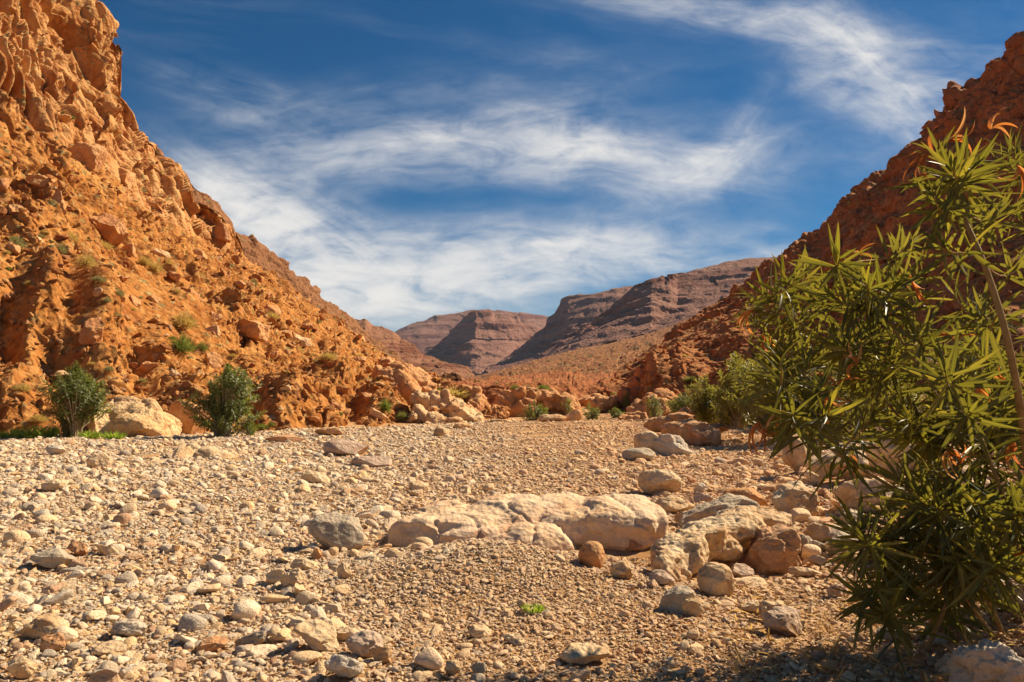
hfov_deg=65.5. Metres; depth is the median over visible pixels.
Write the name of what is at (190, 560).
cobble
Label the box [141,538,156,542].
cobble
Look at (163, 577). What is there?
cobble
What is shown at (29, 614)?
cobble
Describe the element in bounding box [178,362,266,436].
bush
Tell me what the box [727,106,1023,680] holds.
oleander bush
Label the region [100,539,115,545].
cobble
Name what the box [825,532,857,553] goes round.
boulder
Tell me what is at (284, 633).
cobble
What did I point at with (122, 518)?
cobble
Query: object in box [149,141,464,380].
hillside
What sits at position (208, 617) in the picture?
cobble
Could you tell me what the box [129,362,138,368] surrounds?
slope boulder
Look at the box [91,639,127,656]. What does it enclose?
boulder
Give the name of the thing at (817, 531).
boulder
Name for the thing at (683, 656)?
twig litter
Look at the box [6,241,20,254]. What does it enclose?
slope boulder
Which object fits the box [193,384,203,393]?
slope rock
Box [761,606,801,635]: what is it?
boulder
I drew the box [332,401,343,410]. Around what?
slope boulder
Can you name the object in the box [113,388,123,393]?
slope rock
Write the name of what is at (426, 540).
cobble
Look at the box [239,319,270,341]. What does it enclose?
slope boulder
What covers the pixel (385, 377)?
slope rock
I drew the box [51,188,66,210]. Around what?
slope boulder
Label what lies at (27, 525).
cobble
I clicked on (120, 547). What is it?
cobble
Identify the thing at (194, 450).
outcrop
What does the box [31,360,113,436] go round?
bush
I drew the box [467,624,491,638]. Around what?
boulder
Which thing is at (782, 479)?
cobble
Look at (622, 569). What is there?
boulder
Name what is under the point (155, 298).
slope boulder
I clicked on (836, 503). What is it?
cobble
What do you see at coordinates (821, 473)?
boulder
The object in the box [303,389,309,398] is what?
slope rock
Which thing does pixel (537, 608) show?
green weed
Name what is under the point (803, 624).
boulder
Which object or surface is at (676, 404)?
bush
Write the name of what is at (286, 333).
slope boulder
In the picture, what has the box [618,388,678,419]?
outcrop
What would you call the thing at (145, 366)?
slope boulder
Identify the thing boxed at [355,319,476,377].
hillside
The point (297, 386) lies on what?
slope boulder
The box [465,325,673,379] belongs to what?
hillside
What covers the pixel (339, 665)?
boulder
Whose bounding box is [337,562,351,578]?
boulder
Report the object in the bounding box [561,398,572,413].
bush
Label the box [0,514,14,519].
cobble
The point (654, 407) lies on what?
bush
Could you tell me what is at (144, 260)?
cushion shrub
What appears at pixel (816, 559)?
cobble
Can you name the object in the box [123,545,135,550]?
cobble
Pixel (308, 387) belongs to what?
slope rock
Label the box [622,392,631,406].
bush
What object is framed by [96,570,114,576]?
cobble
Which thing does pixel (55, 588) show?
cobble
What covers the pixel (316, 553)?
boulder
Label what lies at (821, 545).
boulder
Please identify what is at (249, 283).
slope rock
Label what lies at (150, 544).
cobble
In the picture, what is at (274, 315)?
cushion shrub
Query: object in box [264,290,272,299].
slope boulder
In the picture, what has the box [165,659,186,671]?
cobble
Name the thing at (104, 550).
cobble
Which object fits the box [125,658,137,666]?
cobble
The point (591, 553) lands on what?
boulder
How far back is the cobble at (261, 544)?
7.09 m
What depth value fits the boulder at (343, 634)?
4.36 m
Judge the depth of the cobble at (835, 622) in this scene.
4.67 m
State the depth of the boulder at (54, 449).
17.06 m
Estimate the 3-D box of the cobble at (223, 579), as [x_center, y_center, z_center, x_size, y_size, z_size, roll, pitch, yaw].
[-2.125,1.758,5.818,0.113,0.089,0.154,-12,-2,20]
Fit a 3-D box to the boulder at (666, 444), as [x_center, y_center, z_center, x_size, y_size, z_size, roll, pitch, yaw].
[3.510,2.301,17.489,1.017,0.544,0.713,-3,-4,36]
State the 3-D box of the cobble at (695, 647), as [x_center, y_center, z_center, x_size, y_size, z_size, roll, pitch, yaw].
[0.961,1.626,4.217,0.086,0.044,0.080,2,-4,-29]
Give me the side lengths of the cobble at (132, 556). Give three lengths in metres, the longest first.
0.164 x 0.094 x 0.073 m
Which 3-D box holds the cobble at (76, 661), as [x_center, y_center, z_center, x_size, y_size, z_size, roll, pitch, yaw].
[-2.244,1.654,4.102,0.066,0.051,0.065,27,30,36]
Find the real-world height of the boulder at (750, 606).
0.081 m
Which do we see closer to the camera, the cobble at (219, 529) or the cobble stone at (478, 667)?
the cobble stone at (478, 667)
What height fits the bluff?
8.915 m
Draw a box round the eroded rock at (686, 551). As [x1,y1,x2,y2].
[650,505,791,581]
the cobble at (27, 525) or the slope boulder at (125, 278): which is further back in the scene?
the slope boulder at (125, 278)
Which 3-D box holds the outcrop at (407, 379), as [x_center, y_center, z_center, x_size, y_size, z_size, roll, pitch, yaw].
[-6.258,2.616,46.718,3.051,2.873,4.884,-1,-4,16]
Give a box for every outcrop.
[160,443,238,458]
[372,362,439,407]
[378,356,432,380]
[406,389,483,423]
[451,384,487,409]
[488,385,585,416]
[578,393,622,412]
[617,365,643,406]
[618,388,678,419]
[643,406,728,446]
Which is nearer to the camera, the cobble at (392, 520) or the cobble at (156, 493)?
the cobble at (392, 520)
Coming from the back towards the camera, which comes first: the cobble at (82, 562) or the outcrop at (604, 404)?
the outcrop at (604, 404)
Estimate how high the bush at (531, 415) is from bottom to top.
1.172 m
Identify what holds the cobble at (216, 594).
on the river bed
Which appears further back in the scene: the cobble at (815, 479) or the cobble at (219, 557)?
the cobble at (815, 479)
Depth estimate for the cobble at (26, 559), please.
6.57 m
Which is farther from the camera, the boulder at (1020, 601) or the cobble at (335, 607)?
the cobble at (335, 607)
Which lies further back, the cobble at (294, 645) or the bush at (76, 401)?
the bush at (76, 401)
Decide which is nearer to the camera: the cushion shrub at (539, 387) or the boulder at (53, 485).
the boulder at (53, 485)
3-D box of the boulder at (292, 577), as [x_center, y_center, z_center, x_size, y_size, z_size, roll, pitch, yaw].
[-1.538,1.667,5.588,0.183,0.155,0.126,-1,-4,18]
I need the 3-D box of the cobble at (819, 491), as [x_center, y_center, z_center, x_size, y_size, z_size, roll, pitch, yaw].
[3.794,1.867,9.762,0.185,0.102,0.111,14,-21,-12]
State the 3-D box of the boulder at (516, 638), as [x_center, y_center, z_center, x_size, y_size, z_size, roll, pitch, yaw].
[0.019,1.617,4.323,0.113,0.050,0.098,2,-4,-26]
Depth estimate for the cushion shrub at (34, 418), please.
25.24 m
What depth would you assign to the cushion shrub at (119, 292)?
32.60 m
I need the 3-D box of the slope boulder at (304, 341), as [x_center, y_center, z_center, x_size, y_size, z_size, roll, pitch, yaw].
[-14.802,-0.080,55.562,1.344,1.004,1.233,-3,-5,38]
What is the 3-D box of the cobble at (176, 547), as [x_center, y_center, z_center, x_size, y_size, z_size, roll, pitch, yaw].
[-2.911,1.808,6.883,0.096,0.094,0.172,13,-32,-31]
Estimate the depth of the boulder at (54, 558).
6.37 m
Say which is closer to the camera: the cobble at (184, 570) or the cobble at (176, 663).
the cobble at (176, 663)
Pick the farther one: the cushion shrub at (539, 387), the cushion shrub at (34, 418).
the cushion shrub at (539, 387)
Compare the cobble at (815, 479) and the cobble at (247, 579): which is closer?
the cobble at (247, 579)
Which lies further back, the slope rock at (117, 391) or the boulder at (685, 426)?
the slope rock at (117, 391)
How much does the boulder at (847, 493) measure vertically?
0.427 m
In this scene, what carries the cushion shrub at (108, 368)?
on the hillside at (67, 94)
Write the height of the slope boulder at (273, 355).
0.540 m
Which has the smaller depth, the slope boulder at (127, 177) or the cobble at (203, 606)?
the cobble at (203, 606)
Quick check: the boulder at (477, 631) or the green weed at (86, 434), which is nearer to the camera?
the boulder at (477, 631)
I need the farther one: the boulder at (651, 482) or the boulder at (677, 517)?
the boulder at (651, 482)
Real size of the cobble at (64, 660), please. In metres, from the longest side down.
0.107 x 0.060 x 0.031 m
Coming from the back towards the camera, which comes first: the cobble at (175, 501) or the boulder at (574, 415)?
the boulder at (574, 415)
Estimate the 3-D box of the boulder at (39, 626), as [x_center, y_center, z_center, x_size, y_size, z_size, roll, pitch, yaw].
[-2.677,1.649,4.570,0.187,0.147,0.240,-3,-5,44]
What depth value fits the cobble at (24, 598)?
5.31 m
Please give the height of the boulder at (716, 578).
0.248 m
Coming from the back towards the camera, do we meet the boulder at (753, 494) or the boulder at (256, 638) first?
the boulder at (753, 494)
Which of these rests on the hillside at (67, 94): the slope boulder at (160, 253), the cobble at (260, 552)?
the slope boulder at (160, 253)
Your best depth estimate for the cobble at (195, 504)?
9.65 m
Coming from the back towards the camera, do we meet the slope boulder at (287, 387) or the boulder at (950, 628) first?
the slope boulder at (287, 387)
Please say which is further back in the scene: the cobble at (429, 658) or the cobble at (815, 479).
the cobble at (815, 479)
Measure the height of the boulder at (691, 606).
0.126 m
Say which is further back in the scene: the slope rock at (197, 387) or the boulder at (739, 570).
the slope rock at (197, 387)
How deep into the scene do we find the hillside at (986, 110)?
46.48 m
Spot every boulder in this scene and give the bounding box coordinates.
[0,177,8,191]
[5,204,28,215]
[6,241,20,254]
[7,656,39,678]
[19,613,69,639]
[26,174,54,186]
[29,548,76,568]
[40,478,68,491]
[40,632,65,651]
[45,445,65,454]
[50,370,68,377]
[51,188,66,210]
[67,141,107,171]
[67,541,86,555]
[79,317,103,344]
[86,452,111,468]
[87,395,181,436]
[89,212,128,244]
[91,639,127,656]
[92,287,102,296]
[111,619,146,635]
[118,167,135,189]
[119,275,128,281]
[122,243,136,258]
[129,294,140,306]
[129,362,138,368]
[138,361,157,371]
[147,294,159,302]
[152,247,169,257]
[167,400,210,434]
[169,271,180,281]
[169,368,181,378]
[185,288,201,298]
[192,248,206,260]
[196,635,227,651]
[203,351,222,369]
[206,325,219,334]
[210,311,222,321]
[213,222,230,242]
[235,280,245,288]
[235,630,266,645]
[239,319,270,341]
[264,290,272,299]
[264,305,281,315]
[266,434,303,441]
[266,569,285,584]
[270,351,277,359]
[280,384,290,390]
[280,568,307,587]
[281,330,292,337]
[290,558,315,570]
[293,333,311,346]
[293,383,300,390]
[293,618,338,652]
[301,471,329,483]
[302,323,313,329]
[305,416,320,422]
[308,513,363,550]
[311,548,322,559]
[315,427,342,434]
[323,438,369,454]
[324,653,363,677]
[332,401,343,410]
[336,626,364,640]
[337,386,348,393]
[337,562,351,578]
[345,629,382,657]
[351,456,391,466]
[356,357,365,362]
[360,392,371,400]
[369,407,387,419]
[372,646,392,663]
[406,489,419,496]
[408,481,428,491]
[433,427,449,435]
[452,423,469,428]
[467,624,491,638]
[490,419,511,421]
[503,633,525,645]
[538,414,566,421]
[559,642,609,664]
[565,409,581,420]
[578,541,604,567]
[610,560,632,578]
[622,447,654,460]
[625,540,642,549]
[633,430,657,451]
[638,469,681,494]
[648,569,674,585]
[651,434,695,455]
[655,495,688,513]
[658,585,694,614]
[674,511,684,521]
[677,493,758,526]
[681,597,703,616]
[693,483,706,492]
[693,492,712,501]
[697,562,733,596]
[722,488,766,505]
[731,563,753,577]
[741,600,761,612]
[743,524,801,575]
[756,600,785,614]
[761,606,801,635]
[771,481,819,515]
[781,433,813,472]
[788,566,821,577]
[798,534,810,555]
[800,620,805,631]
[806,521,830,541]
[807,443,868,479]
[809,540,826,551]
[818,659,839,674]
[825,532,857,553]
[826,583,848,597]
[835,476,899,512]
[839,508,863,524]
[864,440,926,473]
[876,626,909,641]
[926,634,948,644]
[928,619,954,632]
[932,465,1008,493]
[935,653,950,672]
[947,638,1023,681]
[957,612,990,627]
[985,581,1023,610]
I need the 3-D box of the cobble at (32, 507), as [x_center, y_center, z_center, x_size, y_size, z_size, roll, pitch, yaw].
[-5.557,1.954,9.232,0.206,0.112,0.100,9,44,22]
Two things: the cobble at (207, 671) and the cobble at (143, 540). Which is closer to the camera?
the cobble at (207, 671)
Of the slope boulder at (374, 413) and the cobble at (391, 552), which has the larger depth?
the slope boulder at (374, 413)
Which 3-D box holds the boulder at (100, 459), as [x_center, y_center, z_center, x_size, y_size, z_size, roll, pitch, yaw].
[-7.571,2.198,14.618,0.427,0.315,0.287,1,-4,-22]
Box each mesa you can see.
[395,310,547,349]
[486,286,636,372]
[541,257,776,356]
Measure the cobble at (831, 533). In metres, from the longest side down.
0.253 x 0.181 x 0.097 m
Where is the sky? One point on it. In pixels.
(413, 161)
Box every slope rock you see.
[9,6,15,13]
[30,247,37,252]
[40,255,51,259]
[52,161,59,167]
[63,245,72,253]
[66,206,73,212]
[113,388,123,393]
[138,218,146,223]
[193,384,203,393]
[231,255,240,263]
[244,280,254,285]
[303,383,312,393]
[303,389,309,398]
[377,375,388,379]
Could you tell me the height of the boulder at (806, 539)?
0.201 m
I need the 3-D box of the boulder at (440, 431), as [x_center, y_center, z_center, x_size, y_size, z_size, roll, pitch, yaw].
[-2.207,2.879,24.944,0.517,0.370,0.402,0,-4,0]
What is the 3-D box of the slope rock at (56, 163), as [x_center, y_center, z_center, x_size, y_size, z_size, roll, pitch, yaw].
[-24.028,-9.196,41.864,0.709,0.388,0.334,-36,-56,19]
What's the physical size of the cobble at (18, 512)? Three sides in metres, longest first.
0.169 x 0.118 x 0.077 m
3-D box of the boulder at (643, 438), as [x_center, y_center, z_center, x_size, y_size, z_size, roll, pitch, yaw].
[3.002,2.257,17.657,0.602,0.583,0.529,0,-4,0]
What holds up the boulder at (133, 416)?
on the river bed
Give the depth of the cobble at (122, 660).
4.06 m
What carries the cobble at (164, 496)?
on the river bed
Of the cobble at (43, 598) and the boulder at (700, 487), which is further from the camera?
the boulder at (700, 487)
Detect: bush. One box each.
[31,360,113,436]
[51,415,76,436]
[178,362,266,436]
[235,420,257,435]
[518,400,548,420]
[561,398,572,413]
[581,407,599,419]
[609,407,624,417]
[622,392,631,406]
[645,396,665,416]
[665,391,693,412]
[684,374,721,423]
[708,351,761,429]
[715,355,810,437]
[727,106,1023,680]
[804,360,878,435]
[860,375,931,430]
[926,294,1009,402]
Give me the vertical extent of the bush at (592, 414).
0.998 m
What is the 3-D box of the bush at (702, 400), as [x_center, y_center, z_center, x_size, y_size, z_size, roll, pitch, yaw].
[6.233,1.857,25.135,1.618,1.689,1.785,0,-4,0]
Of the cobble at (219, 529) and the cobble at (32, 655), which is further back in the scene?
the cobble at (219, 529)
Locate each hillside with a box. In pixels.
[0,0,507,433]
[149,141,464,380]
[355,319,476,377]
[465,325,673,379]
[603,31,1023,426]
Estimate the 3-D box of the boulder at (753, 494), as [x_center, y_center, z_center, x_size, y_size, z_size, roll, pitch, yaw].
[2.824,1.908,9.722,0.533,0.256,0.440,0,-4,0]
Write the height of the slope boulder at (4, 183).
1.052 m
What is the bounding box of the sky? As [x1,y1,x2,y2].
[98,0,1023,331]
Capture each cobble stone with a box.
[445,660,460,675]
[471,661,486,673]
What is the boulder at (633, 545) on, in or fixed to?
on the river bed
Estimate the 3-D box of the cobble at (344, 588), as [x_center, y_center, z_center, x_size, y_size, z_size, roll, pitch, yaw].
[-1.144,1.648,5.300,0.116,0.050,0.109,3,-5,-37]
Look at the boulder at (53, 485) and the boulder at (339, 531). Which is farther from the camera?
the boulder at (53, 485)
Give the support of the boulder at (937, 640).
on the river bed
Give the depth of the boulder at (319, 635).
4.18 m
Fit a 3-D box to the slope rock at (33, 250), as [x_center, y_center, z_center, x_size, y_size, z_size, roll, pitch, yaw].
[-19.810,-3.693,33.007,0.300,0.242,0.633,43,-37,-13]
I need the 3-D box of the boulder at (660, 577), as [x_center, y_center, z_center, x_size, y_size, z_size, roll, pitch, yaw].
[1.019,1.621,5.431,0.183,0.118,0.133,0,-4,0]
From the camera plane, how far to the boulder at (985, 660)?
3.23 m
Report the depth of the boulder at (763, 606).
4.79 m
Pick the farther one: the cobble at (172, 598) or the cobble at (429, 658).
the cobble at (172, 598)
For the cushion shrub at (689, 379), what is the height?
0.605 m
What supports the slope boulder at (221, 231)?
on the hillside at (67, 94)
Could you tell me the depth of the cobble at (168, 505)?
9.30 m
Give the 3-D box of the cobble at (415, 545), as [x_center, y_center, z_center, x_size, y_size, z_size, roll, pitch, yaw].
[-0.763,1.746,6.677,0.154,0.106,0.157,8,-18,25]
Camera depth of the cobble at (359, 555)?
6.47 m
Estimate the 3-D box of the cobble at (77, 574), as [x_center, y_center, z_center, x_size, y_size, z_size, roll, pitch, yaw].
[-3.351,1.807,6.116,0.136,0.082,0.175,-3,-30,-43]
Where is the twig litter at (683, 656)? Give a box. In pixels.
[637,564,1003,680]
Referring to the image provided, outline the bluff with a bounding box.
[450,370,616,407]
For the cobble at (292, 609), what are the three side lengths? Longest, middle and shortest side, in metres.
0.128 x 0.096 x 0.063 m
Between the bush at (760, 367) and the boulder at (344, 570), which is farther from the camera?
the bush at (760, 367)
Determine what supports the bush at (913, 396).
on the river bed
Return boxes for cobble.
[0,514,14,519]
[0,526,8,530]
[3,530,30,542]
[5,591,33,605]
[9,577,18,584]
[12,511,26,517]
[13,512,24,519]
[18,546,32,553]
[22,523,32,528]
[22,554,34,562]
[25,610,44,617]
[27,648,39,659]
[28,504,39,511]
[33,508,49,516]
[35,514,57,522]
[37,594,52,604]
[41,582,65,593]
[46,610,59,612]
[53,625,78,641]
[56,658,66,667]
[60,566,85,572]
[64,578,77,585]
[67,558,87,567]
[67,570,84,578]
[72,657,82,667]
[96,528,118,533]
[96,544,118,555]
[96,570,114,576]
[99,520,115,527]
[99,596,110,605]
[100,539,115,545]
[106,651,123,655]
[111,544,125,551]
[113,513,131,524]
[113,656,129,664]
[114,571,138,583]
[122,553,142,559]
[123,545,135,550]
[124,563,140,570]
[125,581,138,587]
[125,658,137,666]
[129,489,141,494]
[134,569,147,575]
[140,542,157,546]
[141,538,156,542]
[143,530,153,536]
[147,626,156,632]
[149,488,167,498]
[151,509,163,514]
[157,575,176,580]
[158,500,176,510]
[159,494,172,499]
[159,527,167,533]
[164,594,185,603]
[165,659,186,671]
[170,499,178,504]
[170,593,188,598]
[173,545,180,550]
[177,613,206,631]
[178,574,188,578]
[180,567,190,577]
[180,581,200,592]
[183,557,197,562]
[186,541,201,546]
[188,577,203,586]
[188,603,209,610]
[190,501,200,506]
[197,583,220,593]
[199,614,213,620]
[202,668,215,676]
[207,559,221,570]
[209,593,228,597]
[210,575,230,585]
[211,525,224,533]
[212,554,229,561]
[217,544,230,555]
[232,623,242,627]
[236,575,255,586]
[239,541,255,549]
[246,547,266,557]
[257,543,266,546]
[257,671,270,679]
[259,594,289,603]
[260,625,277,633]
[269,628,290,641]
[277,557,289,561]
[283,644,299,649]
[284,606,298,612]
[289,616,304,625]
[294,583,305,593]
[294,590,319,604]
[305,604,314,611]
[308,543,319,549]
[310,606,325,618]
[319,505,330,510]
[324,603,341,611]
[333,583,350,592]
[354,512,371,518]
[355,552,364,559]
[358,552,372,559]
[365,519,378,527]
[371,613,383,617]
[373,599,384,605]
[380,510,400,518]
[384,548,404,557]
[388,517,397,523]
[410,542,426,548]
[412,537,432,544]
[414,647,443,670]
[430,624,440,634]
[554,554,565,562]
[648,579,659,587]
[682,503,694,510]
[688,642,703,653]
[735,577,765,587]
[763,484,777,491]
[778,476,792,483]
[789,508,810,522]
[802,544,821,558]
[804,470,824,482]
[808,554,826,564]
[809,564,820,570]
[816,488,823,494]
[825,524,841,538]
[830,500,840,509]
[830,621,841,625]
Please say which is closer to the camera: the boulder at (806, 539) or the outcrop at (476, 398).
the boulder at (806, 539)
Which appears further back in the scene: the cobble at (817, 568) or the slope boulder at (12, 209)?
the slope boulder at (12, 209)
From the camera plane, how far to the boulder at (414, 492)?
10.94 m
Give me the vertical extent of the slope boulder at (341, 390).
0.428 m
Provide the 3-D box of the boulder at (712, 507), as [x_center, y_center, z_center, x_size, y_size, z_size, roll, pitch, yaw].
[2.140,1.776,8.274,0.856,0.350,0.404,0,-4,0]
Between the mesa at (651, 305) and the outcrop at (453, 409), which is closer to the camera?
the outcrop at (453, 409)
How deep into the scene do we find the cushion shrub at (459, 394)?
42.88 m
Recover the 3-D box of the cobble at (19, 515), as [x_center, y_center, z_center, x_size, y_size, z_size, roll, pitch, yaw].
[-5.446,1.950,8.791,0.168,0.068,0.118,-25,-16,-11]
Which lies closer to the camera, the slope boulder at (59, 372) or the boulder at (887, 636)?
the boulder at (887, 636)
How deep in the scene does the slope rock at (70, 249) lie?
35.65 m
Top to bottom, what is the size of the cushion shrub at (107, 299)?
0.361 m
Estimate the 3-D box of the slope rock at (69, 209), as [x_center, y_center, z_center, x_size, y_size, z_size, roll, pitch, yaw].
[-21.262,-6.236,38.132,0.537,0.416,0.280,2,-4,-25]
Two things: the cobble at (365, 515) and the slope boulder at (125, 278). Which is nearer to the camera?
the cobble at (365, 515)
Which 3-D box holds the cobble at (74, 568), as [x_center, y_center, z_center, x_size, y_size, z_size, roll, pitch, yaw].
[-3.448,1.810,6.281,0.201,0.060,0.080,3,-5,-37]
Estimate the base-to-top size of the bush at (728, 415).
2.352 m
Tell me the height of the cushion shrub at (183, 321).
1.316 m
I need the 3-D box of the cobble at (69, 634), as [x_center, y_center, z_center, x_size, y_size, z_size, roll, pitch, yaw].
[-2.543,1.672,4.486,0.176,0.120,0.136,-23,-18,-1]
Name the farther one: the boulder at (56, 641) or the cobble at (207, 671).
the boulder at (56, 641)
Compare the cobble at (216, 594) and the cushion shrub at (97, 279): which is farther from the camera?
the cushion shrub at (97, 279)
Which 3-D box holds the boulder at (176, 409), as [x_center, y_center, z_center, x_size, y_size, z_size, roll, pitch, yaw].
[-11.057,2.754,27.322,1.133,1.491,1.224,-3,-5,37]
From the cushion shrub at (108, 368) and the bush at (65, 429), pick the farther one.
the cushion shrub at (108, 368)
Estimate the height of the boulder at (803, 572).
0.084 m
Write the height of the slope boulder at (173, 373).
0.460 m
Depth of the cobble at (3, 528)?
8.04 m
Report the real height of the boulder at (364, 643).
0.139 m
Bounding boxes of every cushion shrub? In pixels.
[5,234,28,250]
[12,381,32,391]
[23,280,32,284]
[27,414,48,422]
[54,242,67,253]
[66,230,80,242]
[72,250,97,268]
[91,275,107,281]
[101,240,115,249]
[101,297,112,302]
[102,366,114,371]
[115,288,126,296]
[137,254,152,264]
[137,378,147,382]
[145,260,164,272]
[167,332,197,356]
[168,308,200,330]
[196,341,208,351]
[256,422,268,428]
[266,311,280,318]
[318,351,338,359]
[380,397,391,412]
[394,411,409,420]
[449,386,469,397]
[508,384,518,389]
[537,385,549,389]
[679,376,697,382]
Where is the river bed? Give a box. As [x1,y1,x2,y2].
[0,407,1023,681]
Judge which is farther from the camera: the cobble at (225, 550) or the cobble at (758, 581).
the cobble at (225, 550)
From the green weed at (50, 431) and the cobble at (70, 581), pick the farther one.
the green weed at (50, 431)
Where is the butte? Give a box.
[419,309,541,374]
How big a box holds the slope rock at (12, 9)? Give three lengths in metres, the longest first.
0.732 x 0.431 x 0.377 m
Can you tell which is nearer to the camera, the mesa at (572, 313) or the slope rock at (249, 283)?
the slope rock at (249, 283)
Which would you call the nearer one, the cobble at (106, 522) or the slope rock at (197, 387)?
the cobble at (106, 522)
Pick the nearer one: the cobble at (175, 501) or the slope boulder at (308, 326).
the cobble at (175, 501)
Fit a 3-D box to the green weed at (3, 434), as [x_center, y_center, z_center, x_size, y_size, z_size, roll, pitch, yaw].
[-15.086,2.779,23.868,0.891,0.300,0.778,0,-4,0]
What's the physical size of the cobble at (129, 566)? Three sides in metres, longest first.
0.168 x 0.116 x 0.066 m
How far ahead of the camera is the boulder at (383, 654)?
4.01 m
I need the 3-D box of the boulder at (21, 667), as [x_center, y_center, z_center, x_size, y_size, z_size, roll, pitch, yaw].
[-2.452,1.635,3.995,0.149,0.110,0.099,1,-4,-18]
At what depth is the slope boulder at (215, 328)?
40.05 m
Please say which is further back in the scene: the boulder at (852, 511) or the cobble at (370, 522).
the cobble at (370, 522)
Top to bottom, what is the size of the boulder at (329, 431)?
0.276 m
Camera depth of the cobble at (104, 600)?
5.27 m
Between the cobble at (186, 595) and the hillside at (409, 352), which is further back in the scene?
the hillside at (409, 352)
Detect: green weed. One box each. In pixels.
[0,429,14,437]
[9,424,63,438]
[77,429,103,438]
[97,430,127,438]
[521,601,546,612]
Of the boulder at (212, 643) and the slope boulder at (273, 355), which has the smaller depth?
the boulder at (212, 643)
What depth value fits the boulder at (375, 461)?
14.90 m
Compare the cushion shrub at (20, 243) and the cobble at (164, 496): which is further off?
the cushion shrub at (20, 243)
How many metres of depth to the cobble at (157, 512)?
8.97 m
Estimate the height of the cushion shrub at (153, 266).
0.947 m
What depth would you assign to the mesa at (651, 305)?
847.00 m
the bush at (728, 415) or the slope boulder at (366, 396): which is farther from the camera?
the slope boulder at (366, 396)
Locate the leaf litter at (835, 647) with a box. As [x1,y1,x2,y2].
[719,580,1023,681]
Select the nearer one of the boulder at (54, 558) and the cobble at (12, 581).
the cobble at (12, 581)
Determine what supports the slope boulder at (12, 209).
on the hillside at (67, 94)
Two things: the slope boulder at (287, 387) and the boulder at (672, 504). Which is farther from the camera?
the slope boulder at (287, 387)
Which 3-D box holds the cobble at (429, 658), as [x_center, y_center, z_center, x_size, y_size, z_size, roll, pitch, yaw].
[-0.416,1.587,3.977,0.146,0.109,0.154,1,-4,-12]
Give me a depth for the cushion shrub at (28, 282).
31.13 m
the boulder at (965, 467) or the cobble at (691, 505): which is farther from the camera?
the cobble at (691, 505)
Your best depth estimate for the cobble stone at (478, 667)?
3.88 m
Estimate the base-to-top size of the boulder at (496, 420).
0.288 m
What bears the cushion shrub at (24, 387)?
on the hillside at (67, 94)
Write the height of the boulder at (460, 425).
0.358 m
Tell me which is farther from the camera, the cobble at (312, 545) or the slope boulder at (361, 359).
the slope boulder at (361, 359)
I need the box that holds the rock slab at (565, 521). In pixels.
[387,491,667,550]
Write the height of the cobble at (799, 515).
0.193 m
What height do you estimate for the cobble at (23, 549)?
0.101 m
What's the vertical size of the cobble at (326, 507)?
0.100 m
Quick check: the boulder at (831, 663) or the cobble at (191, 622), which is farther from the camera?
the cobble at (191, 622)

